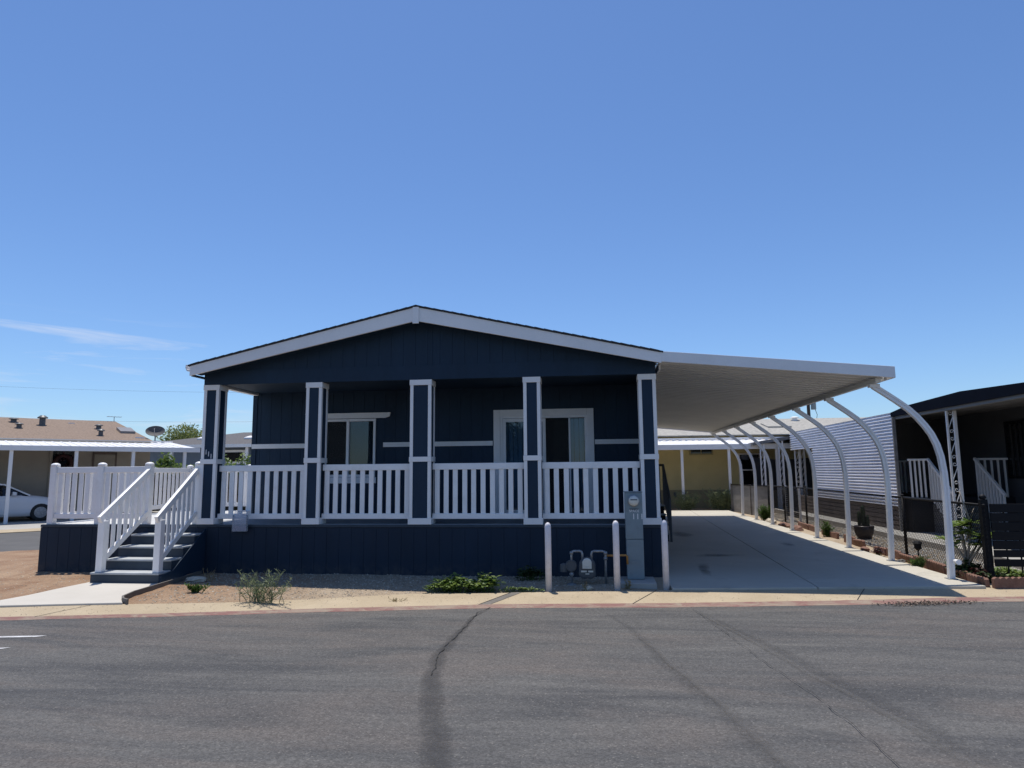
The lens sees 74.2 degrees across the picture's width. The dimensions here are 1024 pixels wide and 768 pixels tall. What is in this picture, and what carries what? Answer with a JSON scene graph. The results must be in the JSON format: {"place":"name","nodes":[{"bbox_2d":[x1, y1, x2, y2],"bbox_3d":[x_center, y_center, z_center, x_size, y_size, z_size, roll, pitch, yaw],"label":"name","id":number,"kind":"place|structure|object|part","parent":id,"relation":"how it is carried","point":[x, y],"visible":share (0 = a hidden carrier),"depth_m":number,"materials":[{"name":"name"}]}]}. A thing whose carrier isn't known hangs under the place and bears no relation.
{"place":"outdoors","nodes":[
{"label":"outdoors","id":0,"kind":"place"},
{"bbox_2d":[0,531,40,551],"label":"cross street","id":1,"kind":"structure","parent":0,"point":[19,541],"depth_m":17.43,"materials":[{"name":"grey asphalt"}]},
{"bbox_2d":[0,510,176,529],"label":"lot","id":2,"kind":"structure","parent":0,"point":[24,523],"depth_m":23.59,"materials":[{"name":"grey concrete"}]},
{"bbox_2d":[0,528,40,532],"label":"kerb","id":3,"kind":"structure","parent":2,"relation":"on","point":[19,530],"depth_m":20.44,"materials":[{"name":"concrete"}]},
{"bbox_2d":[0,483,63,520],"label":"sedan","id":4,"kind":"object","parent":2,"relation":"on","point":[29,506],"visible":0.76,"depth_m":24.49,"materials":[{"name":"white paint"}]},
{"bbox_3d":[-19.148,3.808,24.349,2.800,0.465,1.600,6,-10,-41],"label":"window glass","id":5,"kind":"part","parent":4,"relation":"part of","materials":[{"name":"black glass"}]},
{"bbox_2d":[0,415,199,523],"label":"tan house","id":6,"kind":"structure","parent":2,"relation":"on","point":[30,448],"depth_m":27.51,"materials":[{"name":"beige paint"}]},
{"bbox_2d":[47,451,74,506],"bbox_3d":[-18.118,3.764,27.261,0.920,2.380,0.066,6,-10,-41],"label":"door","id":7,"kind":"structure","parent":6,"relation":"in","point":[52,453],"depth_m":27.26,"materials":[{"name":"white glass"}]},
{"bbox_2d":[49,451,73,466],"bbox_3d":[-18.044,3.158,27.264,1.009,0.889,0.232,6,-10,-41],"label":"wreath","id":8,"kind":"object","parent":6,"relation":"attached to","point":[70,462],"visible":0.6,"depth_m":27.29,"materials":[{"name":"red plant"}]},
{"bbox_2d":[92,452,116,504],"bbox_3d":[-17.028,3.958,28.223,0.890,2.220,0.056,6,-10,-41],"label":"door","id":9,"kind":"structure","parent":6,"relation":"in","point":[111,460],"depth_m":28.33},
{"bbox_2d":[145,426,164,440],"bbox_3d":[-16.276,2.291,30.909,0.746,0.781,0.556,-1,-7,7],"label":"satellite dish","id":10,"kind":"object","parent":6,"relation":"attached to","point":[155,431],"visible":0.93,"depth_m":30.95,"materials":[{"name":"white metal"}]},
{"bbox_2d":[153,452,187,475],"bbox_3d":[-17.285,4.841,33.653,3.229,2.966,2.036,-1,-7,7],"label":"bush","id":11,"kind":"object","parent":2,"relation":"on","point":[166,461],"visible":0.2,"depth_m":33.60,"materials":[{"name":"green plant"}]},
{"bbox_2d":[154,422,201,440],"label":"tree","id":12,"kind":"object","parent":2,"relation":"on","point":[192,432],"visible":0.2,"depth_m":51.57,"materials":[{"name":"green plant"}]},
{"bbox_2d":[152,472,245,510],"bbox_3d":[-15.268,4.909,31.316,8.201,1.957,0.930,-1,-7,7],"label":"hedge","id":13,"kind":"object","parent":2,"relation":"on","point":[235,507],"visible":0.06,"depth_m":31.23,"materials":[{"name":"green plant"}]},
{"bbox_2d":[150,432,251,467],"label":"blue grey house","id":14,"kind":"structure","parent":2,"relation":"on","point":[237,445],"depth_m":41.01,"materials":[{"name":"paint"}]},
{"bbox_2d":[225,450,244,463],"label":"window","id":15,"kind":"structure","parent":14,"relation":"in","point":[233,455],"depth_m":40.61,"materials":[{"name":"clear glass"}]},
{"bbox_2d":[190,454,236,466],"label":"bush","id":16,"kind":"object","parent":2,"relation":"on","point":[227,461],"visible":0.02,"depth_m":33.06,"materials":[{"name":"green plant"}]},
{"bbox_2d":[229,453,250,474],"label":"bush","id":17,"kind":"object","parent":2,"relation":"on","point":[247,460],"visible":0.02,"depth_m":31.58,"materials":[{"name":"green plant"}]},
{"bbox_2d":[0,386,238,392],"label":"power line","id":18,"kind":"object","parent":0,"point":[119,390],"visible":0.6,"depth_m":65.53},
{"bbox_2d":[0,550,670,603],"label":"yard","id":19,"kind":"structure","parent":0,"point":[13,574],"depth_m":9.70,"materials":[{"name":"beige soil"}]},
{"bbox_2d":[0,582,157,607],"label":"walkway","id":20,"kind":"structure","parent":19,"relation":"on","point":[88,593],"depth_m":8.84,"materials":[{"name":"concrete"}]},
{"bbox_2d":[37,461,250,571],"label":"side deck","id":21,"kind":"structure","parent":19,"relation":"on","point":[70,546],"depth_m":11.38,"materials":[{"name":"blue paint"}]},
{"bbox_2d":[90,468,205,582],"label":"front steps","id":22,"kind":"structure","parent":19,"relation":"on","point":[159,555],"depth_m":10.40,"materials":[{"name":"blue paint"}]},
{"bbox_2d":[122,570,201,604],"bbox_3d":[-4.975,2.883,9.629,0.221,0.110,2.538,0,-7,-5],"label":"edging board","id":23,"kind":"object","parent":19,"relation":"on","point":[126,597],"visible":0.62,"depth_m":9.43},
{"bbox_2d":[185,576,206,582],"bbox_3d":[-4.707,2.912,10.071,0.339,0.107,0.198,-1,-7,7],"label":"stone","id":24,"kind":"object","parent":19,"relation":"on","point":[195,579],"visible":0.73,"depth_m":10.01,"materials":[{"name":"grey stone"}]},
{"bbox_2d":[184,583,210,592],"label":"wild weed","id":25,"kind":"object","parent":19,"relation":"on","point":[195,588],"visible":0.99,"depth_m":9.15,"materials":[{"name":"green plant"}]},
{"bbox_2d":[203,569,215,581],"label":"dry weed","id":26,"kind":"object","parent":19,"relation":"on","point":[208,577],"visible":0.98,"depth_m":10.09,"materials":[{"name":"plant"}]},
{"bbox_2d":[235,568,291,603],"bbox_3d":[-3.092,2.532,8.473,0.853,0.462,0.390,-3,-8,19],"label":"wild weed","id":27,"kind":"object","parent":19,"relation":"on","point":[256,587],"visible":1,"depth_m":8.46,"materials":[{"name":"green plant"}]},
{"bbox_2d":[185,305,662,576],"bbox_3d":[-0.685,1.749,17.367,7.680,4.260,14.126,-1,-7,7],"label":"manufactured home","id":28,"kind":"object","parent":19,"relation":"on","point":[416,440],"visible":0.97,"depth_m":10.94,"materials":[{"name":"blue paint"}]},
{"bbox_2d":[232,511,247,531],"bbox_3d":[-4.354,2.213,10.950,0.240,0.324,0.215,-1,-7,7],"label":"flyer box","id":29,"kind":"object","parent":28,"relation":"attached to","point":[239,528],"visible":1,"depth_m":10.86,"materials":[{"name":"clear plastic"}]},
{"bbox_2d":[305,412,390,482],"bbox_3d":[-3.054,1.201,12.672,1.650,1.300,0.205,-1,-7,7],"label":"window","id":30,"kind":"structure","parent":28,"relation":"in","point":[363,451],"depth_m":12.67,"materials":[{"name":"grey glass"}]},
{"bbox_2d":[493,408,594,512],"bbox_3d":[0.578,1.419,12.212,1.810,1.924,0.190,-1,-7,7],"label":"sliding door","id":31,"kind":"structure","parent":28,"relation":"in","point":[557,445],"depth_m":12.20,"materials":[{"name":"glass"}]},
{"bbox_2d":[422,572,479,592],"bbox_3d":[-0.817,2.685,9.157,0.830,0.253,0.439,-1,-7,7],"label":"leafy weed","id":32,"kind":"object","parent":19,"relation":"on","point":[446,584],"visible":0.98,"depth_m":9.10,"materials":[{"name":"green plant"}]},
{"bbox_2d":[467,571,504,592],"bbox_3d":[-0.349,2.670,9.141,0.569,0.270,0.378,-1,-7,7],"label":"leafy weed","id":33,"kind":"object","parent":19,"relation":"on","point":[489,583],"visible":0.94,"depth_m":9.08,"materials":[{"name":"green plant"}]},
{"bbox_2d":[0,558,1015,614],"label":"pebbles","id":34,"kind":"object","parent":19,"relation":"on","point":[416,582],"visible":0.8,"depth_m":9.69,"materials":[{"name":"beige gravel"}]},
{"bbox_2d":[497,586,544,592],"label":"leafy weed","id":35,"kind":"object","parent":19,"relation":"on","point":[521,589],"visible":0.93,"depth_m":9.04,"materials":[{"name":"green plant"}]},
{"bbox_2d":[515,565,544,580],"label":"leafy weed","id":36,"kind":"object","parent":19,"relation":"on","point":[533,573],"visible":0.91,"depth_m":9.93,"materials":[{"name":"green plant"}]},
{"bbox_2d":[545,522,551,591],"bbox_3d":[0.490,2.368,9.143,0.086,0.981,0.086,-1,-7,7],"label":"bollard","id":37,"kind":"object","parent":19,"relation":"on","point":[548,572],"visible":0.9,"depth_m":9.11,"materials":[{"name":"white metal"}]},
{"bbox_2d":[583,585,592,590],"bbox_3d":[1.030,2.766,9.170,0.148,0.074,0.093,-1,-7,7],"label":"stone","id":38,"kind":"object","parent":19,"relation":"on","point":[589,588],"visible":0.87,"depth_m":9.14,"materials":[{"name":"grey stone"}]},
{"bbox_2d":[560,550,628,585],"bbox_3d":[1.166,2.611,9.613,0.972,0.498,0.150,-1,-7,7],"label":"gas meter","id":39,"kind":"object","parent":19,"relation":"on","point":[586,567],"visible":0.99,"depth_m":9.61,"materials":[{"name":"grey metal"}]},
{"bbox_2d":[612,521,620,590],"bbox_3d":[1.415,2.348,9.174,0.086,0.981,0.086,-1,-7,7],"label":"bollard","id":40,"kind":"object","parent":19,"relation":"on","point":[616,553],"visible":0.89,"depth_m":9.14,"materials":[{"name":"white metal"}]},
{"bbox_2d":[624,579,631,588],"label":"dry weed","id":41,"kind":"object","parent":19,"relation":"on","point":[629,585],"visible":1,"depth_m":9.20,"materials":[{"name":"plant"}]},
{"bbox_2d":[620,491,656,588],"bbox_3d":[1.764,2.206,9.637,0.500,1.335,0.600,-1,-7,7],"label":"meter pedestal","id":42,"kind":"object","parent":19,"relation":"on","point":[634,535],"visible":0.98,"depth_m":9.63,"materials":[{"name":"grey metal"}]},
{"bbox_2d":[661,520,669,589],"bbox_3d":[2.085,2.348,9.214,0.086,0.981,0.086,-1,-7,7],"label":"bollard","id":43,"kind":"object","parent":19,"relation":"on","point":[665,557],"visible":0.92,"depth_m":9.18,"materials":[{"name":"white metal"}]},
{"bbox_2d":[0,601,1023,767],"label":"road","id":44,"kind":"structure","parent":0,"point":[925,686],"depth_m":5.21,"materials":[{"name":"grey asphalt"}]},
{"bbox_2d":[0,635,46,637],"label":"road marking","id":45,"kind":"object","parent":44,"relation":"on","point":[19,636],"visible":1,"depth_m":7.03,"materials":[{"name":"white paint"}]},
{"bbox_2d":[431,607,489,674],"bbox_3d":[-0.510,2.570,6.987,0.135,0.001,2.880,-2,-7,8],"label":"road crack","id":46,"kind":"object","parent":44,"relation":"on","point":[449,641],"visible":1,"depth_m":6.55,"materials":[{"name":"black asphalt"}]},
{"bbox_2d":[0,586,1023,616],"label":"gutter","id":47,"kind":"object","parent":44,"relation":"on","point":[673,596],"visible":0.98,"depth_m":8.60,"materials":[{"name":"concrete"}]},
{"bbox_2d":[388,596,407,601],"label":"dry weed","id":48,"kind":"object","parent":47,"relation":"on","point":[393,600],"visible":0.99,"depth_m":8.59,"materials":[{"name":"plant"}]},
{"bbox_2d":[482,592,520,603],"bbox_3d":[-0.146,2.744,8.666,0.103,0.053,0.792,-6,-9,36],"label":"gutter patch","id":49,"kind":"object","parent":47,"relation":"on","point":[501,597],"visible":1,"depth_m":8.69,"materials":[{"name":"grey concrete"}]},
{"bbox_2d":[0,596,1023,619],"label":"red kerb stripe","id":50,"kind":"object","parent":44,"relation":"on","point":[810,603],"visible":0.99,"depth_m":8.30,"materials":[{"name":"paint"}]},
{"bbox_2d":[695,610,901,767],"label":"road crack","id":51,"kind":"object","parent":44,"relation":"on","point":[817,696],"visible":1,"depth_m":4.82,"materials":[{"name":"grey asphalt"}]},
{"bbox_2d":[872,599,976,606],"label":"leaf litter","id":52,"kind":"object","parent":44,"relation":"on","point":[928,602],"visible":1,"depth_m":8.28,"materials":[{"name":"brown plant"}]},
{"bbox_2d":[0,0,1023,440],"label":"sky","id":53,"kind":"structure","parent":0,"point":[183,183],"materials":[{"name":"blue"}]},
{"bbox_2d":[672,490,702,509],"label":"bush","id":54,"kind":"object","parent":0,"point":[686,502],"depth_m":26.70,"materials":[{"name":"green plant"}]},
{"bbox_2d":[700,488,730,510],"bbox_3d":[8.174,4.527,26.675,1.777,0.957,0.821,-1,-7,7],"label":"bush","id":55,"kind":"object","parent":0,"point":[720,501],"depth_m":26.53,"materials":[{"name":"green plant"}]},
{"bbox_2d":[657,417,865,510],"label":"yellow house","id":56,"kind":"structure","parent":0,"point":[693,462],"depth_m":28.91,"materials":[{"name":"paint"}]},
{"bbox_2d":[689,449,712,454],"bbox_3d":[8.112,2.885,29.061,1.000,0.320,0.050,-1,-7,7],"label":"window","id":57,"kind":"structure","parent":56,"relation":"in","point":[709,451],"depth_m":29.03,"materials":[{"name":"black glass"}]},
{"bbox_2d":[738,453,759,484],"bbox_3d":[10.084,3.640,28.721,0.900,1.400,0.050,-1,-7,7],"label":"window","id":58,"kind":"structure","parent":56,"relation":"in","point":[748,479],"depth_m":28.73,"materials":[{"name":"black glass"}]},
{"bbox_2d":[757,504,770,520],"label":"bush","id":59,"kind":"object","parent":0,"point":[764,513],"depth_m":21.22,"materials":[{"name":"green plant"}]},
{"bbox_2d":[661,510,985,589],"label":"driveway","id":60,"kind":"structure","parent":0,"point":[718,550],"depth_m":11.44,"materials":[{"name":"concrete"}]},
{"bbox_2d":[659,464,672,541],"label":"side steps","id":61,"kind":"structure","parent":60,"relation":"on","point":[666,499],"depth_m":15.60,"materials":[{"name":"black metal"}]},
{"bbox_2d":[655,351,961,579],"bbox_3d":[5.127,2.033,16.908,4.027,3.336,14.650,-1,-7,7],"label":"carport awning","id":62,"kind":"object","parent":60,"relation":"on","point":[712,394],"visible":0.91,"depth_m":11.91,"materials":[{"name":"white metal"}]},
{"bbox_2d":[664,508,991,585],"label":"neighbour yard","id":63,"kind":"structure","parent":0,"point":[840,540],"depth_m":16.03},
{"bbox_2d":[730,484,770,517],"bbox_3d":[8.542,4.162,24.405,0.094,1.090,3.997,-1,-7,1],"label":"panel fence","id":64,"kind":"object","parent":63,"relation":"on","point":[749,502],"visible":0.69,"depth_m":24.48,"materials":[{"name":"grey metal"}]},
{"bbox_2d":[765,518,776,523],"bbox_3d":[7.828,4.158,20.464,0.315,0.198,0.599,-1,-7,7],"label":"stone","id":65,"kind":"object","parent":63,"relation":"on","point":[769,520],"visible":0.46,"depth_m":20.30,"materials":[{"name":"white stone"}]},
{"bbox_2d":[748,436,807,509],"bbox_3d":[10.903,3.501,27.384,2.650,3.100,2.250,-1,-7,7],"label":"canopy","id":66,"kind":"object","parent":63,"relation":"on","point":[779,456],"visible":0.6,"depth_m":26.44,"materials":[{"name":"white metal"}]},
{"bbox_2d":[753,457,812,489],"bbox_3d":[10.877,3.556,26.949,2.400,1.300,0.144,-1,-7,7],"label":"shade cloth","id":67,"kind":"object","parent":66,"relation":"hanging from","point":[792,463],"visible":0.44,"depth_m":26.96,"materials":[{"name":"black fabric"}]},
{"bbox_2d":[778,522,789,527],"bbox_3d":[7.687,3.983,19.093,0.340,0.181,0.620,-1,-7,7],"label":"stone","id":68,"kind":"object","parent":63,"relation":"on","point":[785,524],"visible":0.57,"depth_m":18.89,"materials":[{"name":"stone"}]},
{"bbox_2d":[784,487,801,521],"bbox_3d":[8.590,3.676,20.715,0.060,1.090,1.480,-1,-7,7],"label":"louvre panel","id":69,"kind":"object","parent":63,"relation":"on","point":[793,502],"visible":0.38,"depth_m":20.37,"materials":[{"name":"black metal"}]},
{"bbox_2d":[789,525,803,530],"bbox_3d":[7.588,3.856,18.053,0.322,0.181,0.607,-1,-7,7],"label":"stone","id":70,"kind":"object","parent":63,"relation":"on","point":[798,528],"visible":0.52,"depth_m":17.86,"materials":[{"name":"stone"}]},
{"bbox_2d":[802,523,808,529],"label":"edging block","id":71,"kind":"object","parent":63,"relation":"on","point":[805,526],"depth_m":18.27,"materials":[{"name":"stone"}]},
{"bbox_2d":[808,524,814,531],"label":"edging block","id":72,"kind":"object","parent":63,"relation":"on","point":[811,527],"depth_m":17.70,"materials":[{"name":"brick"}]},
{"bbox_2d":[807,403,816,416],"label":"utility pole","id":73,"kind":"object","parent":63,"relation":"on","point":[813,406],"visible":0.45,"depth_m":57.42,"materials":[{"name":"grey metal"}]},
{"bbox_2d":[819,521,834,536],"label":"tall grass weed","id":74,"kind":"object","parent":63,"relation":"on","point":[826,528],"depth_m":16.19,"materials":[{"name":"green plant"}]},
{"bbox_2d":[829,532,838,538],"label":"edging block","id":75,"kind":"object","parent":63,"relation":"on","point":[835,535],"depth_m":15.81,"materials":[{"name":"brick"}]},
{"bbox_2d":[843,534,855,544],"bbox_3d":[7.352,3.392,14.747,0.056,0.190,0.580,-2,-6,7],"label":"edging block","id":76,"kind":"object","parent":63,"relation":"on","point":[852,537],"depth_m":14.59,"materials":[{"name":"brick"}]},
{"bbox_2d":[853,539,865,546],"bbox_3d":[7.257,3.347,14.149,0.057,0.190,0.580,-9,-11,7],"label":"edging block","id":77,"kind":"object","parent":63,"relation":"on","point":[859,543],"depth_m":14.09,"materials":[{"name":"brick"}]},
{"bbox_2d":[854,506,873,538],"bbox_3d":[8.028,3.156,15.468,0.430,0.770,0.430,-1,-7,7],"label":"potted cactus","id":78,"kind":"object","parent":63,"relation":"on","point":[871,526],"visible":0.45,"depth_m":15.37,"materials":[{"name":"green plant"}]},
{"bbox_2d":[860,546,869,551],"bbox_3d":[6.934,3.245,13.305,0.178,0.110,0.235,-1,-7,7],"label":"stone","id":79,"kind":"object","parent":63,"relation":"on","point":[864,548],"visible":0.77,"depth_m":13.23,"materials":[{"name":"stone"}]},
{"bbox_2d":[869,546,883,555],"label":"ground cover","id":80,"kind":"object","parent":63,"relation":"on","point":[877,551],"visible":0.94,"depth_m":12.57,"materials":[{"name":"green plant"}]},
{"bbox_2d":[767,484,990,575],"bbox_3d":[7.699,3.041,15.968,0.252,1.132,13.084,-1,-7,8],"label":"chain link fence","id":81,"kind":"object","parent":63,"relation":"on","point":[904,525],"visible":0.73,"depth_m":13.45,"materials":[{"name":"black metal"}]},
{"bbox_2d":[873,546,886,555],"bbox_3d":[7.049,3.213,12.953,0.056,0.190,0.580,-4,-10,9],"label":"edging block","id":82,"kind":"object","parent":63,"relation":"on","point":[883,549],"depth_m":12.77,"materials":[{"name":"brick"}]},
{"bbox_2d":[886,548,900,559],"bbox_3d":[6.965,3.113,12.354,0.056,0.190,0.580,-3,-7,9],"label":"edging block","id":83,"kind":"object","parent":63,"relation":"on","point":[896,554],"depth_m":12.18,"materials":[{"name":"brick"}]},
{"bbox_2d":[774,509,1023,569],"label":"patio kerb","id":84,"kind":"structure","parent":63,"relation":"on","point":[1020,568],"depth_m":14.10,"materials":[{"name":"brown brick"}]},
{"bbox_2d":[898,553,912,562],"bbox_3d":[6.859,3.059,11.755,0.056,0.190,0.580,-10,-9,9],"label":"edging block","id":85,"kind":"object","parent":63,"relation":"on","point":[903,556],"depth_m":11.75,"materials":[{"name":"brick"}]},
{"bbox_2d":[789,382,1023,541],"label":"neighbour home","id":86,"kind":"object","parent":63,"relation":"on","point":[979,432],"visible":0.74,"depth_m":17.71,"materials":[{"name":"grey metal"}]},
{"bbox_2d":[1003,420,1023,478],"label":"window","id":87,"kind":"structure","parent":86,"relation":"in","point":[1013,430],"depth_m":16.30,"materials":[{"name":"black glass"}]},
{"bbox_2d":[913,541,922,555],"bbox_3d":[6.914,2.868,11.528,0.150,0.395,0.146,-1,-7,7],"label":"garden light","id":88,"kind":"object","parent":63,"relation":"on","point":[917,545],"visible":0.9,"depth_m":11.51,"materials":[{"name":"black metal"}]},
{"bbox_2d":[907,556,929,567],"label":"tall grass weed","id":89,"kind":"object","parent":63,"relation":"on","point":[920,562],"depth_m":10.89,"materials":[{"name":"green plant"}]},
{"bbox_2d":[913,555,927,568],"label":"edging block","id":90,"kind":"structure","parent":63,"relation":"on","point":[914,558],"depth_m":11.04,"materials":[{"name":"brick"}]},
{"bbox_2d":[926,559,946,573],"bbox_3d":[6.632,2.869,10.567,0.056,0.190,0.580,-9,-8,8],"label":"edging block","id":91,"kind":"object","parent":63,"relation":"on","point":[935,566],"depth_m":10.54,"materials":[{"name":"brick"}]},
{"bbox_2d":[945,568,967,579],"bbox_3d":[6.554,2.823,9.966,0.056,0.190,0.580,-9,-11,7],"label":"edging block","id":92,"kind":"object","parent":63,"relation":"on","point":[960,576],"depth_m":9.81,"materials":[{"name":"brick"}]},
{"bbox_2d":[933,491,991,564],"bbox_3d":[6.725,2.223,10.001,0.646,1.257,0.933,2,-8,-18],"label":"plumeria","id":93,"kind":"object","parent":63,"relation":"on","point":[961,532],"visible":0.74,"depth_m":10.02,"materials":[{"name":"green plant"}]},
{"bbox_2d":[944,557,996,580],"bbox_3d":[6.697,2.696,9.952,0.456,0.301,1.137,-1,-7,7],"label":"ground cover","id":94,"kind":"object","parent":63,"relation":"on","point":[963,567],"visible":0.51,"depth_m":9.83,"materials":[{"name":"green plant"}]},
{"bbox_2d":[966,573,989,586],"bbox_3d":[6.446,2.744,9.368,0.056,0.190,0.580,-7,-9,11],"label":"edging block","id":95,"kind":"object","parent":63,"relation":"on","point":[978,579],"depth_m":9.30,"materials":[{"name":"brick"}]},
{"bbox_2d":[978,494,1023,582],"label":"slatted gate","id":96,"kind":"structure","parent":63,"relation":"on","point":[1007,521],"depth_m":9.56,"materials":[{"name":"black metal"}]},
{"bbox_2d":[991,577,1023,588],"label":"edging block","id":97,"kind":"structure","parent":63,"relation":"on","point":[1008,583],"depth_m":9.02,"materials":[{"name":"brick"}]},
{"bbox_2d":[994,567,1023,576],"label":"ground cover","id":98,"kind":"object","parent":63,"relation":"on","point":[1002,572],"visible":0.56,"depth_m":9.85,"materials":[{"name":"green plant"}]},
{"bbox_2d":[774,514,1022,577],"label":"gravel","id":99,"kind":"structure","parent":0,"point":[873,544],"depth_m":13.81,"materials":[{"name":"beige gravel"}]},
{"bbox_2d":[774,507,1023,558],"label":"neighbour patio","id":100,"kind":"structure","parent":0,"point":[921,534],"depth_m":15.76,"materials":[{"name":"grey concrete"}]}
]}

